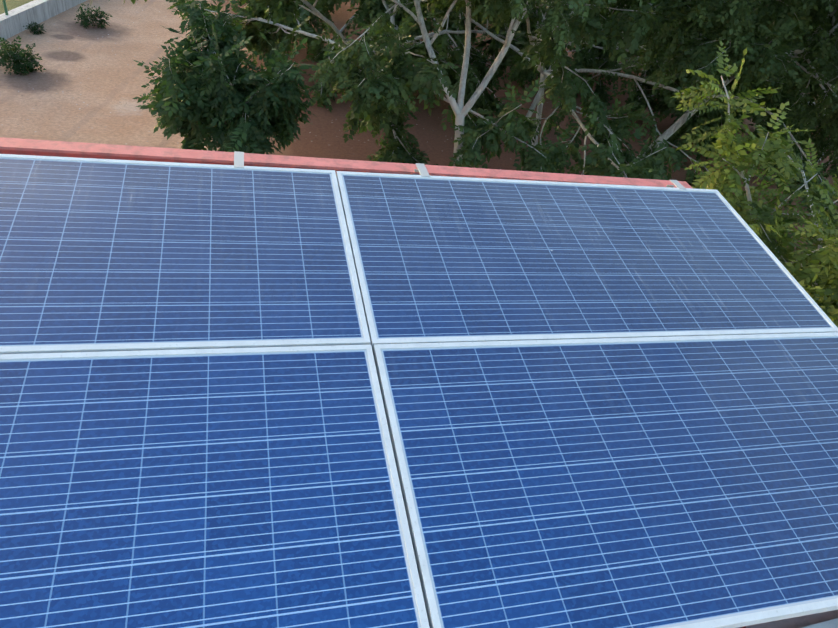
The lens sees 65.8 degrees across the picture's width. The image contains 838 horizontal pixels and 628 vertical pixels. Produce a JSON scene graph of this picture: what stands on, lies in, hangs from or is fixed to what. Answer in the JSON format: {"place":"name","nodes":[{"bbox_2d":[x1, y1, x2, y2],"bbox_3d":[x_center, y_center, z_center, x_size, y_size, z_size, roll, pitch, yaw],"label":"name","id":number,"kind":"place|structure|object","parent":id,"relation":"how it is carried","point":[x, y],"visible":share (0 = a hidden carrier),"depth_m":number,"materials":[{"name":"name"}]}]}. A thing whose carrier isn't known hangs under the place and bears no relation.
{"place":"outdoors","nodes":[
{"label":"outdoors","id":0,"kind":"place"},
{"bbox_2d":[0,0,837,262],"bbox_3d":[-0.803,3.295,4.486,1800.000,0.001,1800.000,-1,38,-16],"label":"ground","id":1,"kind":"structure","parent":0,"point":[87,84],"depth_m":14.57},
{"bbox_2d":[0,36,45,75],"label":"shrub","id":2,"kind":"object","parent":1,"relation":"on","point":[14,56],"visible":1,"depth_m":13.54,"materials":[{"name":"green plant"}]},
{"bbox_2d":[23,22,46,34],"bbox_3d":[-9.331,-6.899,15.738,0.413,0.450,0.504,14,36,4],"label":"shrub","id":3,"kind":"object","parent":1,"relation":"on","point":[34,29],"visible":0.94,"depth_m":15.71,"materials":[{"name":"green plant"}]},
{"bbox_2d":[0,0,86,38],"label":"boundary wall","id":4,"kind":"structure","parent":1,"relation":"on","point":[16,16],"depth_m":16.19,"materials":[{"name":"concrete"}]},
{"bbox_2d":[74,4,112,28],"bbox_3d":[-8.488,-7.683,16.822,0.937,0.684,0.869,-1,38,-16],"label":"shrub","id":5,"kind":"object","parent":1,"relation":"on","point":[85,20],"visible":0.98,"depth_m":16.78,"materials":[{"name":"green plant"}]},
{"bbox_2d":[132,0,319,154],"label":"tree sapling","id":6,"kind":"object","parent":1,"relation":"on","point":[220,95],"visible":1,"depth_m":9.78,"materials":[{"name":"green plant"}]},
{"bbox_2d":[90,0,568,172],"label":"tree","id":7,"kind":"object","parent":1,"relation":"on","point":[377,106],"visible":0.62,"depth_m":11.38,"materials":[{"name":"green plant"}]},
{"bbox_2d":[253,1,480,35],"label":"tree","id":8,"kind":"object","parent":1,"relation":"on","point":[328,17],"visible":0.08,"depth_m":19.03,"materials":[{"name":"green plant"}]},
{"bbox_2d":[244,0,520,111],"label":"tree","id":9,"kind":"object","parent":1,"relation":"on","point":[320,97],"visible":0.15,"depth_m":16.57,"materials":[{"name":"green plant"}]},
{"bbox_2d":[382,0,399,26],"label":"bare tree","id":10,"kind":"object","parent":1,"relation":"on","point":[392,19],"visible":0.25,"depth_m":14.97,"materials":[{"name":"grey plant"}]},
{"bbox_2d":[0,137,837,627],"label":"roof","id":11,"kind":"structure","parent":1,"relation":"on","point":[102,151],"depth_m":2.82,"materials":[{"name":"paint"}]},
{"bbox_2d":[0,151,837,627],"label":"solar array","id":12,"kind":"object","parent":11,"relation":"on","point":[236,395],"visible":1,"depth_m":1.97,"materials":[{"name":"glass"}]},
{"bbox_2d":[743,618,837,627],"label":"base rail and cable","id":13,"kind":"object","parent":11,"relation":"on","point":[833,623],"visible":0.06,"depth_m":2.00,"materials":[{"name":"metal"}]},
{"bbox_2d":[278,0,732,166],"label":"tree","id":14,"kind":"object","parent":1,"relation":"on","point":[361,57],"visible":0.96,"depth_m":9.92,"materials":[{"name":"green plant"}]},
{"bbox_2d":[312,0,837,222],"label":"tree","id":15,"kind":"object","parent":1,"relation":"on","point":[609,157],"visible":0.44,"depth_m":12.04,"materials":[{"name":"green plant"}]},
{"bbox_2d":[482,1,684,119],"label":"bare tree","id":16,"kind":"object","parent":1,"relation":"on","point":[533,106],"visible":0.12,"depth_m":14.72,"materials":[{"name":"grey plant"}]},
{"bbox_2d":[489,0,703,113],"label":"tree","id":17,"kind":"object","parent":1,"relation":"on","point":[602,55],"visible":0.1,"depth_m":18.08,"materials":[{"name":"green plant"}]},
{"bbox_2d":[488,0,780,169],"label":"tree","id":18,"kind":"object","parent":1,"relation":"on","point":[700,119],"depth_m":15.63,"materials":[{"name":"green plant"}]},
{"bbox_2d":[536,0,820,158],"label":"tree","id":19,"kind":"object","parent":1,"relation":"on","point":[603,95],"visible":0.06,"depth_m":16.17,"materials":[{"name":"green plant"}]},
{"bbox_2d":[580,0,837,173],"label":"leaning tree","id":20,"kind":"object","parent":1,"relation":"on","point":[815,51],"visible":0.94,"depth_m":10.74,"materials":[{"name":"green plant"}]},
{"bbox_2d":[610,25,837,191],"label":"tree","id":21,"kind":"object","parent":1,"relation":"on","point":[661,107],"visible":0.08,"depth_m":16.78,"materials":[{"name":"green plant"}]},
{"bbox_2d":[670,41,837,327],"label":"young tree","id":22,"kind":"object","parent":1,"relation":"on","point":[816,276],"visible":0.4,"depth_m":5.25,"materials":[{"name":"green plant"}]}
]}

